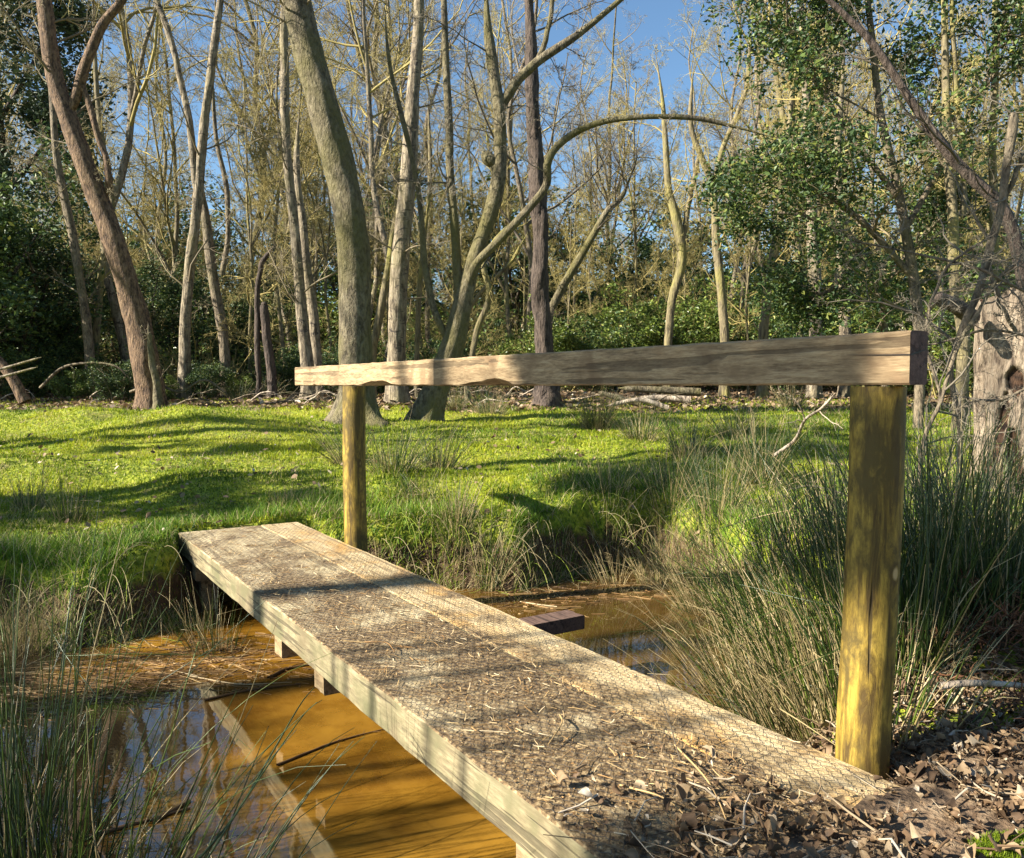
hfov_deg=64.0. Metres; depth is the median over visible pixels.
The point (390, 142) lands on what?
bare tree
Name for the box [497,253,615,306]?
shrub
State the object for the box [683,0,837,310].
bare tree
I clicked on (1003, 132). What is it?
bare tree
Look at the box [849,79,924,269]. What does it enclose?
bare tree
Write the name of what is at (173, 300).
evergreen shrub
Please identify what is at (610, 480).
rush tussock
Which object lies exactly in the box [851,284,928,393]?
shrub
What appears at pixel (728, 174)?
bare tree
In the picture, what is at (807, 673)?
rush tussock
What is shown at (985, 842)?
moss cushion
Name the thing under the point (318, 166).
bare tree
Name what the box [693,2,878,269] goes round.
bare tree
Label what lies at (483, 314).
sapling
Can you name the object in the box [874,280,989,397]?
shrub
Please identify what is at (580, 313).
shrub
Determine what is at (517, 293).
distant bush
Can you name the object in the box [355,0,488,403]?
birch tree
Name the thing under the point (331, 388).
shrub
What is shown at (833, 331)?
shrub
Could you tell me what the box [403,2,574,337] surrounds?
bare tree
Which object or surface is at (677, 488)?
rush tussock
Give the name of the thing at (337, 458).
rush tussock
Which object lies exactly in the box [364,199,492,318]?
distant bush
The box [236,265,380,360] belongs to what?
distant bush
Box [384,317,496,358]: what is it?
scrub bush
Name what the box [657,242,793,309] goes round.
shrub
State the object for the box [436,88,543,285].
bare tree
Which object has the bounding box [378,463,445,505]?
rush tussock
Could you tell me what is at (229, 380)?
shrub
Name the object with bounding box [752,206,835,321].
sapling
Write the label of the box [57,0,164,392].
slim tree
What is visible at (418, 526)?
hanging dead grass
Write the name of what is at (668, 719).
dead sprig
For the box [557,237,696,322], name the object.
shrub
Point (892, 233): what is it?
distant bush
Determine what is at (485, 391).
fallen stick
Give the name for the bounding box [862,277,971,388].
evergreen shrub
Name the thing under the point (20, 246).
evergreen shrub
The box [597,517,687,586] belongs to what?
rush tussock
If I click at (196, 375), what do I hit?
shrub
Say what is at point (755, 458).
rush tussock
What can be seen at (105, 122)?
bare tree
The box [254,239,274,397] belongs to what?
dead snag
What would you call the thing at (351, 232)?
tree
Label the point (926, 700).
rush tussock
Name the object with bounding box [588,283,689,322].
shrub
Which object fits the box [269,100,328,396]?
birch tree
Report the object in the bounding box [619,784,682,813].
twig
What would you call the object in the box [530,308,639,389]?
shrub
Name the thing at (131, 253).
sapling
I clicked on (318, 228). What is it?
bare tree
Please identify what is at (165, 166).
bare tree
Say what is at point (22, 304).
evergreen shrub
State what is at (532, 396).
fallen stick
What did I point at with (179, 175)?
bare tree
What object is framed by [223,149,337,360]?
sapling
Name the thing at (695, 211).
bare tree
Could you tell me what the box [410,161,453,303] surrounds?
bare tree
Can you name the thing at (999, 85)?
bare tree
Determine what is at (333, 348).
shrub
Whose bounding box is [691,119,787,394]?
sapling
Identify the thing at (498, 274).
sapling
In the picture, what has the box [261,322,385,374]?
scrub bush
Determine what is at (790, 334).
shrub
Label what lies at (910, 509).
rush tussock
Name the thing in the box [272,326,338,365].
scrub bush
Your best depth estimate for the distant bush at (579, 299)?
37.03 m
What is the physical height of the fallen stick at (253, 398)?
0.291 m
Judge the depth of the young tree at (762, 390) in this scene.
15.31 m
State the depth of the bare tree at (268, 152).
35.46 m
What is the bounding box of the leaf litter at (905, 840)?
[543,592,1023,857]
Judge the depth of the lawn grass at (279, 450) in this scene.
7.54 m
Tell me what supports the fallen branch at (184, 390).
on the ground at (930, 810)
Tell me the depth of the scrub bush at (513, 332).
25.07 m
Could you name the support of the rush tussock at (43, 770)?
in the water
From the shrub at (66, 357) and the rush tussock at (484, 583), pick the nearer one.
the rush tussock at (484, 583)
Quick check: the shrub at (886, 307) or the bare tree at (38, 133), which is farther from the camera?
the bare tree at (38, 133)
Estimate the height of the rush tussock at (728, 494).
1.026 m
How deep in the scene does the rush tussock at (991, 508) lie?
3.88 m
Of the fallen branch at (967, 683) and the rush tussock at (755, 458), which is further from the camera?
the rush tussock at (755, 458)
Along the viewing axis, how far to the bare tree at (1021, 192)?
23.02 m
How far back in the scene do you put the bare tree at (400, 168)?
41.78 m
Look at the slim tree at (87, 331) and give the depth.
15.29 m
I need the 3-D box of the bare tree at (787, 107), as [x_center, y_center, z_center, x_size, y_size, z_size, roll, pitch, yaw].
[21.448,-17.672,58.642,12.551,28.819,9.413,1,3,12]
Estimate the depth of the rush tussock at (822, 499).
4.41 m
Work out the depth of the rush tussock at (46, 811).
2.09 m
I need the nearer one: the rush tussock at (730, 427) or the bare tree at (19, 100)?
the rush tussock at (730, 427)
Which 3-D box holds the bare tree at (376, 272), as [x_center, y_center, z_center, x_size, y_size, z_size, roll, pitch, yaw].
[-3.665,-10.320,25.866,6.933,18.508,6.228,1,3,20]
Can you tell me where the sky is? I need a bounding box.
[0,0,1023,311]
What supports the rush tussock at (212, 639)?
in the water
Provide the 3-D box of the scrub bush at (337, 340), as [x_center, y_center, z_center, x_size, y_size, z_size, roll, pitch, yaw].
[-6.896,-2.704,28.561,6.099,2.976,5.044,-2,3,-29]
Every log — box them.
[600,391,640,406]
[608,398,668,409]
[619,386,700,395]
[635,395,690,403]
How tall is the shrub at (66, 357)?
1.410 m
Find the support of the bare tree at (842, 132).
on the ground at (930, 810)
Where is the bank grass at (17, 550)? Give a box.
[0,462,809,652]
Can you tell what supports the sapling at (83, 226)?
on the ground at (930, 810)
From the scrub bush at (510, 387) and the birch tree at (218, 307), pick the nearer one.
the birch tree at (218, 307)
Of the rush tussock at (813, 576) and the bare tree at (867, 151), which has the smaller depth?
the rush tussock at (813, 576)
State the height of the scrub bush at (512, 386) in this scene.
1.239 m
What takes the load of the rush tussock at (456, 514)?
on the ground at (930, 810)
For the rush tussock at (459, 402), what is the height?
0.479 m
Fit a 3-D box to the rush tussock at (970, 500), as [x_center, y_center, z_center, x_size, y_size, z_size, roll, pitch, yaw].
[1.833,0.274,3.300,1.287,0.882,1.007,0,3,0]
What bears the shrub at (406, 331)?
on the ground at (930, 810)
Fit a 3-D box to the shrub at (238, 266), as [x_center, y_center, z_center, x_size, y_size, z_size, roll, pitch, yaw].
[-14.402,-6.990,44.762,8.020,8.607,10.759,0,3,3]
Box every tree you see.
[0,0,63,100]
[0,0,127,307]
[0,0,169,409]
[0,39,110,395]
[0,52,37,157]
[1,10,63,184]
[2,22,99,219]
[3,93,87,292]
[4,0,188,220]
[6,14,122,202]
[6,42,133,281]
[11,0,160,232]
[19,71,137,229]
[25,0,279,376]
[26,0,255,316]
[40,0,200,288]
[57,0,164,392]
[88,156,143,233]
[101,0,381,295]
[132,120,245,271]
[147,0,256,398]
[154,139,224,268]
[161,70,241,395]
[168,0,331,387]
[185,0,362,360]
[186,44,331,273]
[188,0,383,355]
[195,22,327,390]
[219,34,354,330]
[220,1,323,260]
[222,0,387,399]
[223,0,485,392]
[231,96,314,282]
[240,99,354,305]
[241,68,334,260]
[243,0,389,426]
[247,0,399,380]
[260,0,461,319]
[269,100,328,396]
[275,0,514,333]
[283,168,334,290]
[289,0,438,283]
[313,0,489,345]
[322,97,426,264]
[327,37,471,281]
[332,142,424,302]
[335,0,525,353]
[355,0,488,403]
[364,0,780,422]
[399,0,621,340]
[401,0,645,351]
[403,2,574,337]
[405,30,528,228]
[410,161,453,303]
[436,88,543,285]
[474,125,585,345]
[485,0,584,407]
[511,111,614,321]
[513,21,661,304]
[520,131,605,290]
[543,0,675,301]
[562,37,682,274]
[585,32,701,338]
[600,141,667,268]
[610,39,712,394]
[632,0,757,267]
[636,0,873,322]
[658,0,858,306]
[659,165,728,270]
[674,11,771,396]
[678,45,803,269]
[681,0,1023,428]
[681,1,801,313]
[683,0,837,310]
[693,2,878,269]
[705,161,1014,385]
[722,17,908,235]
[728,0,903,390]
[728,0,932,247]
[729,10,828,398]
[740,0,988,314]
[747,10,902,248]
[752,1,898,248]
[757,5,864,397]
[780,184,854,294]
[804,0,892,396]
[812,90,920,277]
[814,0,1023,287]
[821,45,902,278]
[845,0,1001,331]
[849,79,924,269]
[882,108,968,233]
[885,50,1021,267]
[887,0,1022,282]
[889,0,1023,290]
[895,0,1010,431]
[909,0,1023,297]
[926,4,1023,291]
[957,0,1023,294]
[958,3,1023,277]
[960,24,1023,139]
[979,2,1023,227]
[980,88,1023,151]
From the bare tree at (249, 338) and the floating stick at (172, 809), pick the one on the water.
the floating stick at (172, 809)
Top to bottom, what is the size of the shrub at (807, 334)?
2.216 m
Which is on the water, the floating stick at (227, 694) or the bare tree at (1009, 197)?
the floating stick at (227, 694)
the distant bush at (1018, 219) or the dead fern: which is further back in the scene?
the distant bush at (1018, 219)
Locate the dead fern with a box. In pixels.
[833,539,1023,734]
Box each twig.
[365,641,394,651]
[548,714,562,744]
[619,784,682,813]
[674,744,738,855]
[700,796,758,811]
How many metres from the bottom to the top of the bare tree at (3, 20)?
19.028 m
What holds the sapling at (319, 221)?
on the ground at (930, 810)
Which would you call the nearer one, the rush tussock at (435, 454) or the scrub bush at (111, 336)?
the rush tussock at (435, 454)
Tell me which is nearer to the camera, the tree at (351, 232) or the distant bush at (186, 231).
the tree at (351, 232)
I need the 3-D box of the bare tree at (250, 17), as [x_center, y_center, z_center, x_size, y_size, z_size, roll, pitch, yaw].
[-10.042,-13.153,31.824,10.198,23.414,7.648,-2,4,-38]
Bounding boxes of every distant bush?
[14,183,178,294]
[32,170,294,378]
[166,217,338,310]
[220,283,273,357]
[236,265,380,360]
[237,145,518,351]
[238,253,336,321]
[359,141,599,343]
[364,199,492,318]
[407,274,517,336]
[503,274,564,324]
[529,177,768,308]
[559,257,669,320]
[705,239,837,296]
[767,144,1016,371]
[896,251,981,313]
[914,140,1023,289]
[965,196,1023,273]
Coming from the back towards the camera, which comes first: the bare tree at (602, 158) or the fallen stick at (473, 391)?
the bare tree at (602, 158)
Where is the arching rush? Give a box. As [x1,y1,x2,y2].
[199,688,321,857]
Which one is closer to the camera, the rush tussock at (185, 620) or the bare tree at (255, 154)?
the rush tussock at (185, 620)
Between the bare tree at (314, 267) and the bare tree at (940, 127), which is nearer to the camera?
the bare tree at (314, 267)
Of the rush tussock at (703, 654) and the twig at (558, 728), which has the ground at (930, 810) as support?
the rush tussock at (703, 654)
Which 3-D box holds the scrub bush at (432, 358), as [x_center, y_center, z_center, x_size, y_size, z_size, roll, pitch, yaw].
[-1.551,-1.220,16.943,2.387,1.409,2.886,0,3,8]
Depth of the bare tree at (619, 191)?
47.95 m
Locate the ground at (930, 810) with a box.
[0,380,1023,857]
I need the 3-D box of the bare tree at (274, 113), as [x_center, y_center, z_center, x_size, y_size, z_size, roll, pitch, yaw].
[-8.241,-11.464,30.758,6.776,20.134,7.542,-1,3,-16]
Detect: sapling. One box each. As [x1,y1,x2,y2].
[44,158,116,336]
[45,172,103,337]
[52,144,165,357]
[100,159,175,312]
[102,167,186,355]
[181,179,239,362]
[220,219,283,333]
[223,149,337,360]
[232,70,376,361]
[335,133,425,353]
[371,158,417,397]
[373,170,452,358]
[382,148,511,352]
[388,99,486,397]
[407,112,524,389]
[430,227,505,343]
[444,233,527,326]
[448,201,531,402]
[526,176,597,338]
[554,169,626,386]
[601,224,658,318]
[627,186,700,330]
[646,142,739,315]
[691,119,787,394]
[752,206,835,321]
[827,177,899,314]
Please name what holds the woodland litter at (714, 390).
on the ground at (930, 810)
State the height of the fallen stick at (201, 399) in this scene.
0.441 m
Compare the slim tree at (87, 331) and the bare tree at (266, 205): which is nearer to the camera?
the slim tree at (87, 331)
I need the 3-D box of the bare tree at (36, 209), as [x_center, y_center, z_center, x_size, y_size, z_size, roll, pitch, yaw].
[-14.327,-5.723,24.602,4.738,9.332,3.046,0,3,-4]
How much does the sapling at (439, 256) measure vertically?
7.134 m
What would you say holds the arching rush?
on the rush tussock at (270, 847)
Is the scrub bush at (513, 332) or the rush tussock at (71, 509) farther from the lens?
the scrub bush at (513, 332)
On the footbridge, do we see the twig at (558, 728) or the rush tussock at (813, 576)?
the twig at (558, 728)
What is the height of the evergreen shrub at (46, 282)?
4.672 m
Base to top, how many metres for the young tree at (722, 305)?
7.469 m
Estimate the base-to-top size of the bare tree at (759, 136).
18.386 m
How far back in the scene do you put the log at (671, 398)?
12.85 m
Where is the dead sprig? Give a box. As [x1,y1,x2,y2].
[636,657,686,759]
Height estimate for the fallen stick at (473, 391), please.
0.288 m
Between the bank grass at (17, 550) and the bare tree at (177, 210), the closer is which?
the bank grass at (17, 550)
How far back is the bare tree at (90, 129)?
26.76 m
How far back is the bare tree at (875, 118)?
21.65 m
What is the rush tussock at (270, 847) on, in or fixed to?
in the water
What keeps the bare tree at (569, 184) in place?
on the ground at (930, 810)
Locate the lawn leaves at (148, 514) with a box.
[0,402,944,567]
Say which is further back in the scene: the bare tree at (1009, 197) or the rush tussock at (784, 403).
the bare tree at (1009, 197)
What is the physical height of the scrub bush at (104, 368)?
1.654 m
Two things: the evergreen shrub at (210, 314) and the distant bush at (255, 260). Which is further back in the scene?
the distant bush at (255, 260)
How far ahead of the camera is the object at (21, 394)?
12.92 m
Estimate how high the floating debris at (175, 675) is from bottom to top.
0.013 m
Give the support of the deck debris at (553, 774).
on the footbridge
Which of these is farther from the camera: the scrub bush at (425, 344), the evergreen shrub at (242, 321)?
the scrub bush at (425, 344)
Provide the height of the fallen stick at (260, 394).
0.576 m
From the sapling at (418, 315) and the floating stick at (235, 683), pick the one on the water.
the floating stick at (235, 683)
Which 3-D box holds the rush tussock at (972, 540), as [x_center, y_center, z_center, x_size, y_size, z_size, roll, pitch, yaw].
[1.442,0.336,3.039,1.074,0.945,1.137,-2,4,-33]
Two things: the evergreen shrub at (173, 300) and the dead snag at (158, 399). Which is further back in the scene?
the evergreen shrub at (173, 300)
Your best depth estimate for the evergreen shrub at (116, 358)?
24.30 m
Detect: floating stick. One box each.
[85,807,189,838]
[148,799,189,823]
[190,675,288,684]
[205,683,299,700]
[267,664,309,678]
[276,729,383,765]
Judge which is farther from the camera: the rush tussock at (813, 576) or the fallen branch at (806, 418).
the fallen branch at (806, 418)
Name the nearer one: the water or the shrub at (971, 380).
the water
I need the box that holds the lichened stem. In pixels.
[813,78,1023,507]
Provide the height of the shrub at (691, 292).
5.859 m
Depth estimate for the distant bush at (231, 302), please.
37.70 m
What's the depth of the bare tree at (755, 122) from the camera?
21.98 m
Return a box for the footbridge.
[178,330,927,857]
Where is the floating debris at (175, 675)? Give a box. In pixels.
[0,574,715,735]
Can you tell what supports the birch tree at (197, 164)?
on the ground at (930, 810)
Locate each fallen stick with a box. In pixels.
[0,388,33,399]
[176,386,239,404]
[185,388,227,399]
[232,379,306,400]
[250,384,279,400]
[261,386,324,403]
[285,387,336,401]
[286,389,330,399]
[304,387,336,403]
[448,390,499,394]
[462,386,507,395]
[514,387,575,400]
[651,393,694,407]
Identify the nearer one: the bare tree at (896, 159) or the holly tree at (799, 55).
the holly tree at (799, 55)
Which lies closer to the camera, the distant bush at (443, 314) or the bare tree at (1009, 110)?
the bare tree at (1009, 110)
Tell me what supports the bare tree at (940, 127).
on the ground at (930, 810)
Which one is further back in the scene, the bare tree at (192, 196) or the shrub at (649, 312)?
the bare tree at (192, 196)
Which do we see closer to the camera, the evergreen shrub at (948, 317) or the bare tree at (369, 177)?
the evergreen shrub at (948, 317)
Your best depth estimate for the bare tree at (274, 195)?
60.13 m
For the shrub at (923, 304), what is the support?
on the ground at (930, 810)
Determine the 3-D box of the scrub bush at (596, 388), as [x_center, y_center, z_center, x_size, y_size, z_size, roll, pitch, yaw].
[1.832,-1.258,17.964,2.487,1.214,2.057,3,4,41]
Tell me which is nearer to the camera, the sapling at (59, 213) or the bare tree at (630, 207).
the sapling at (59, 213)
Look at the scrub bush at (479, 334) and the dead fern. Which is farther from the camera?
the scrub bush at (479, 334)
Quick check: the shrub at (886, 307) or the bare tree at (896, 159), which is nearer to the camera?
the shrub at (886, 307)
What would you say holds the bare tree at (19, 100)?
on the ground at (930, 810)
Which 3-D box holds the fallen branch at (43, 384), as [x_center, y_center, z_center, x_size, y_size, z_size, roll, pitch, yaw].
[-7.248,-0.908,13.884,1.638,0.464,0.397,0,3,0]
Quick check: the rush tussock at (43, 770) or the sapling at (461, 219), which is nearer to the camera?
the rush tussock at (43, 770)
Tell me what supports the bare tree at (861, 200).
on the ground at (930, 810)
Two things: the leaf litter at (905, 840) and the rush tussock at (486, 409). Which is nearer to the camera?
the leaf litter at (905, 840)
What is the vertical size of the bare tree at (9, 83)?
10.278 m
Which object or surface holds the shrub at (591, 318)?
on the ground at (930, 810)
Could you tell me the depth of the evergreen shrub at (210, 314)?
23.01 m
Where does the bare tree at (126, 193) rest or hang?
on the ground at (930, 810)
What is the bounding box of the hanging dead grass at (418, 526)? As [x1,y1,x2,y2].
[0,486,760,672]
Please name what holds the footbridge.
on the ground at (930, 810)
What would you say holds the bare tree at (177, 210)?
on the ground at (930, 810)
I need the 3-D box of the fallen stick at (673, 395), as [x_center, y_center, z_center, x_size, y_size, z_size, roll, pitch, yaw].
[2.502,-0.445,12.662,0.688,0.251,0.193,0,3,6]
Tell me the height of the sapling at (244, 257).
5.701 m
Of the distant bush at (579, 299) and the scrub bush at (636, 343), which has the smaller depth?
the scrub bush at (636, 343)
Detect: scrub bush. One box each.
[36,327,177,391]
[45,324,118,372]
[120,307,291,393]
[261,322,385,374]
[272,318,387,363]
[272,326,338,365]
[335,306,511,358]
[378,309,522,355]
[379,338,488,392]
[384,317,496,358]
[406,311,521,385]
[480,348,533,390]
[481,354,532,391]
[560,347,614,391]
[576,316,711,389]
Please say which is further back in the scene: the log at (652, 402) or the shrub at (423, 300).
the shrub at (423, 300)
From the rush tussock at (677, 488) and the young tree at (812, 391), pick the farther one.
the young tree at (812, 391)
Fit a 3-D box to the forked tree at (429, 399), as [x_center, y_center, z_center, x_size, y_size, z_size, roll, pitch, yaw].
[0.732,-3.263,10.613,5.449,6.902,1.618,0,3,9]
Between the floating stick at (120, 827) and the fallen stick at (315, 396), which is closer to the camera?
the floating stick at (120, 827)
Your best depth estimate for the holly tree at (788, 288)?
11.31 m
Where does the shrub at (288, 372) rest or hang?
on the ground at (930, 810)
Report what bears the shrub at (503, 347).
on the ground at (930, 810)
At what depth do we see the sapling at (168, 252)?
23.55 m
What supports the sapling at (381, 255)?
on the ground at (930, 810)
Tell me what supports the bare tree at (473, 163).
on the ground at (930, 810)
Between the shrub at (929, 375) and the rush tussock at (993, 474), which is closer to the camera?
the rush tussock at (993, 474)
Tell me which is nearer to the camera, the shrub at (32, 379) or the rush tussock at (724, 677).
the rush tussock at (724, 677)
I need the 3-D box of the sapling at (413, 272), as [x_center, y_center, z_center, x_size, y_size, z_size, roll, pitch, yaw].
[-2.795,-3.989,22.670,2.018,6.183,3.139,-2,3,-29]
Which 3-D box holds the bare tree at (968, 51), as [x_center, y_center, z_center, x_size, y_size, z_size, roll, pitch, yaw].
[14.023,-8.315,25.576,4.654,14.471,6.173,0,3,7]
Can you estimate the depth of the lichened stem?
4.54 m
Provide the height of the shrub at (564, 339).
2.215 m
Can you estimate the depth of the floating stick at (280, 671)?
3.78 m
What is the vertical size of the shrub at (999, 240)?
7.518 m
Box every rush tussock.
[0,458,65,512]
[0,495,332,857]
[0,536,132,841]
[0,583,64,657]
[0,607,345,857]
[29,467,116,523]
[86,706,376,857]
[146,587,223,645]
[150,571,252,657]
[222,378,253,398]
[243,372,294,395]
[267,483,310,509]
[293,410,391,464]
[339,404,453,474]
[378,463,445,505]
[400,413,479,470]
[404,454,499,584]
[446,386,473,407]
[451,484,535,591]
[462,385,513,415]
[558,385,646,429]
[559,445,656,565]
[560,539,639,586]
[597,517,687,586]
[604,566,835,736]
[607,521,727,616]
[609,399,673,441]
[611,546,843,708]
[618,420,730,565]
[629,401,734,460]
[634,433,792,574]
[643,415,958,689]
[646,548,842,741]
[657,461,845,636]
[666,425,961,727]
[672,553,937,744]
[692,418,1023,727]
[696,391,782,440]
[697,400,841,488]
[748,433,934,553]
[762,405,1023,592]
[766,385,820,409]
[771,392,1023,651]
[811,401,1023,605]
[820,600,1023,754]
[844,400,1023,647]
[901,404,1023,567]
[910,413,1023,558]
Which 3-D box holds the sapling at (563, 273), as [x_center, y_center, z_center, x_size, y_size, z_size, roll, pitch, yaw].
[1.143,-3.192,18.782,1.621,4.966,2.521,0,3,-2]
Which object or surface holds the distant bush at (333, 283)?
on the ground at (930, 810)
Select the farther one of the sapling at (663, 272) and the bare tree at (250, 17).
the bare tree at (250, 17)
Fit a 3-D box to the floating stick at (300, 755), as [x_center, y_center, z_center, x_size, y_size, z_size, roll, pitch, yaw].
[-0.659,1.145,3.001,0.456,0.022,0.075,-3,4,-40]
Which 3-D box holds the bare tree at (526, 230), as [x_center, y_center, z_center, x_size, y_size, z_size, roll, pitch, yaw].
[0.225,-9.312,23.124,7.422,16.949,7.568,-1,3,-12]
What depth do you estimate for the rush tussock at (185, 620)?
4.32 m
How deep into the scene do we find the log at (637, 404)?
12.56 m
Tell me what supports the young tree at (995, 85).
on the ground at (930, 810)
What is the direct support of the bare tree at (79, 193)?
on the ground at (930, 810)
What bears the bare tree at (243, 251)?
on the ground at (930, 810)
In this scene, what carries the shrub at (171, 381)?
on the ground at (930, 810)
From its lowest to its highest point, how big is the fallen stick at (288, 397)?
0.523 m
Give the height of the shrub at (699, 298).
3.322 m
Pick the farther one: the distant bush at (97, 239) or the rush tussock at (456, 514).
the distant bush at (97, 239)
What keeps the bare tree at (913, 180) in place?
on the ground at (930, 810)
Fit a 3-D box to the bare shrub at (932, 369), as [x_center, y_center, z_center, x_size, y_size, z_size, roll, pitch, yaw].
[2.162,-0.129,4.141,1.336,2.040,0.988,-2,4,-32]
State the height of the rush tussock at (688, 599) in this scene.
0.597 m
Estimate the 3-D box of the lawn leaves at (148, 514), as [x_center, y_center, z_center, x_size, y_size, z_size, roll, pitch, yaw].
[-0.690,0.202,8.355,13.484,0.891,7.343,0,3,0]
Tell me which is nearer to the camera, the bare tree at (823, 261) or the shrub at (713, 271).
the bare tree at (823, 261)
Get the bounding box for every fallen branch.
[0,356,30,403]
[0,357,40,370]
[0,367,36,378]
[39,362,132,388]
[129,379,231,397]
[773,387,842,456]
[938,680,1023,689]
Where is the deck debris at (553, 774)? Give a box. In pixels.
[188,524,890,853]
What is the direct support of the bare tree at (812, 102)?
on the ground at (930, 810)
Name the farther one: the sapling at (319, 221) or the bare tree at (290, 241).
the bare tree at (290, 241)
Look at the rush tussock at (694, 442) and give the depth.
7.61 m
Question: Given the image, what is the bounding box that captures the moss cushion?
[967,828,1023,857]
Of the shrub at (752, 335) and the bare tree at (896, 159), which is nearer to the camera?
the shrub at (752, 335)
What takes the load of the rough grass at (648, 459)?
on the ground at (930, 810)
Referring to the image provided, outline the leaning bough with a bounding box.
[550,123,658,324]
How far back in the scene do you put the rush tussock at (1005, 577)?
2.82 m
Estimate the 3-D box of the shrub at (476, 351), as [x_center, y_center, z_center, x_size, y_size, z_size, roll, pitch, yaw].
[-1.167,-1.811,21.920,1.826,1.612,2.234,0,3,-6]
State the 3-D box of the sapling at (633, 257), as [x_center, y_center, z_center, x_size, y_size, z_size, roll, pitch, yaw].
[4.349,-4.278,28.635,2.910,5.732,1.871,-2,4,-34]
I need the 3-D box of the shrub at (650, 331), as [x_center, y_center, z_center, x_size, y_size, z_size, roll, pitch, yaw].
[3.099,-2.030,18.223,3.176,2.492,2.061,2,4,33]
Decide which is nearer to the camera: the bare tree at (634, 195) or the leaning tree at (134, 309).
the leaning tree at (134, 309)
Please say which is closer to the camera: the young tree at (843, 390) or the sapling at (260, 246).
the young tree at (843, 390)
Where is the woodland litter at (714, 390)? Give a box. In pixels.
[0,384,972,413]
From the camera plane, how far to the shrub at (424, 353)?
16.90 m
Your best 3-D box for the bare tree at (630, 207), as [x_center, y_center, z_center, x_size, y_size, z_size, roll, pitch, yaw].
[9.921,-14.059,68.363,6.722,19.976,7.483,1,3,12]
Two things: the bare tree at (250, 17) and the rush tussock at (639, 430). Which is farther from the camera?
the bare tree at (250, 17)
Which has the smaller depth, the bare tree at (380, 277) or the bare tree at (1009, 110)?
the bare tree at (1009, 110)
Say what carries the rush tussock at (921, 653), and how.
on the ground at (930, 810)
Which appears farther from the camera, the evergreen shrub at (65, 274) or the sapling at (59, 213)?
the sapling at (59, 213)
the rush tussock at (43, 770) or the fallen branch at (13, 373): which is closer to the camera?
the rush tussock at (43, 770)
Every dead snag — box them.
[140,323,174,409]
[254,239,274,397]
[260,302,277,398]
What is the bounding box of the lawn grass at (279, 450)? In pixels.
[0,393,1022,628]
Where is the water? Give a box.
[0,564,800,857]
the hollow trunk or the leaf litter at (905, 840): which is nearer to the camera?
the leaf litter at (905, 840)
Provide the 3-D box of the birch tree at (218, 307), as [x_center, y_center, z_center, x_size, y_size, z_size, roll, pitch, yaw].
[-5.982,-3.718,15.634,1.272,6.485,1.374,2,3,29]
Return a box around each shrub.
[0,119,115,393]
[0,157,93,393]
[0,193,114,385]
[0,343,68,400]
[5,209,109,326]
[6,239,113,390]
[7,332,111,393]
[26,206,227,366]
[42,360,102,398]
[58,247,176,378]
[66,241,241,382]
[81,357,134,401]
[135,237,274,385]
[163,373,183,399]
[179,230,291,303]
[183,359,234,397]
[195,267,324,387]
[220,372,255,394]
[243,343,326,395]
[322,350,338,396]
[323,331,386,391]
[371,295,435,359]
[376,357,409,394]
[384,334,469,392]
[407,276,451,343]
[434,330,494,387]
[463,307,534,388]
[488,300,588,341]
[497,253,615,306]
[515,294,642,391]
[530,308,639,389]
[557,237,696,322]
[562,277,679,387]
[588,257,744,323]
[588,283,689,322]
[599,280,733,386]
[633,277,742,387]
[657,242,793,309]
[664,273,775,388]
[681,273,808,389]
[692,205,879,318]
[705,265,794,319]
[745,312,837,392]
[773,198,1023,535]
[775,280,872,326]
[780,314,871,388]
[804,293,897,385]
[822,274,929,330]
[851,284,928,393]
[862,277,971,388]
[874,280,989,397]
[882,282,947,320]
[909,325,974,400]
[928,213,1023,387]
[965,216,1023,292]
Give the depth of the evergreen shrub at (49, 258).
19.78 m
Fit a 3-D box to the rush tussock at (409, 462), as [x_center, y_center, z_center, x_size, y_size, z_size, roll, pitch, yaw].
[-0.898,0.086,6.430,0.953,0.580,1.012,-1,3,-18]
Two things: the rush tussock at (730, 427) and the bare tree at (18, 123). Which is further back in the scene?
the bare tree at (18, 123)
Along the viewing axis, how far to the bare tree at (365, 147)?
36.65 m
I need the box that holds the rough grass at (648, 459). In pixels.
[0,402,1023,557]
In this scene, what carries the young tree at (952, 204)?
on the ground at (930, 810)
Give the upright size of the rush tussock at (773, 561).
1.254 m
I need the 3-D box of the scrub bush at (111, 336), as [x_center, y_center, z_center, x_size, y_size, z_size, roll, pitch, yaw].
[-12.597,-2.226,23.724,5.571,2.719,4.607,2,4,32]
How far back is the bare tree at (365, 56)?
17.79 m
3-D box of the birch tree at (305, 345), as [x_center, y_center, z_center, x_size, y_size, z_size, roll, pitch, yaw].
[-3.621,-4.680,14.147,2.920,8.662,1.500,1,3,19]
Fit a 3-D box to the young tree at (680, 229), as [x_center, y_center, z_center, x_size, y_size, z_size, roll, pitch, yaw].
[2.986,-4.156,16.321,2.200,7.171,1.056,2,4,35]
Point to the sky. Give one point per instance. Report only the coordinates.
(657, 12)
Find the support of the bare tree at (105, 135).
on the ground at (930, 810)
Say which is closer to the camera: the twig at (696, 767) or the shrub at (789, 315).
the twig at (696, 767)
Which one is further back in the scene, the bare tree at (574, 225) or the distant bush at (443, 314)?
the distant bush at (443, 314)
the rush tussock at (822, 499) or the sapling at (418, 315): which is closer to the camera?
the rush tussock at (822, 499)
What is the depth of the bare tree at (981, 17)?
33.70 m
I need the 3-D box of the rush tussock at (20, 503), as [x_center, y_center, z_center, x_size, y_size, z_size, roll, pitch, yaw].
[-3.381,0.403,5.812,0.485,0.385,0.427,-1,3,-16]
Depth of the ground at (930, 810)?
5.71 m
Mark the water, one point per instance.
(395, 799)
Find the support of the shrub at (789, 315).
on the ground at (930, 810)
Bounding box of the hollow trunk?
[933,287,1023,495]

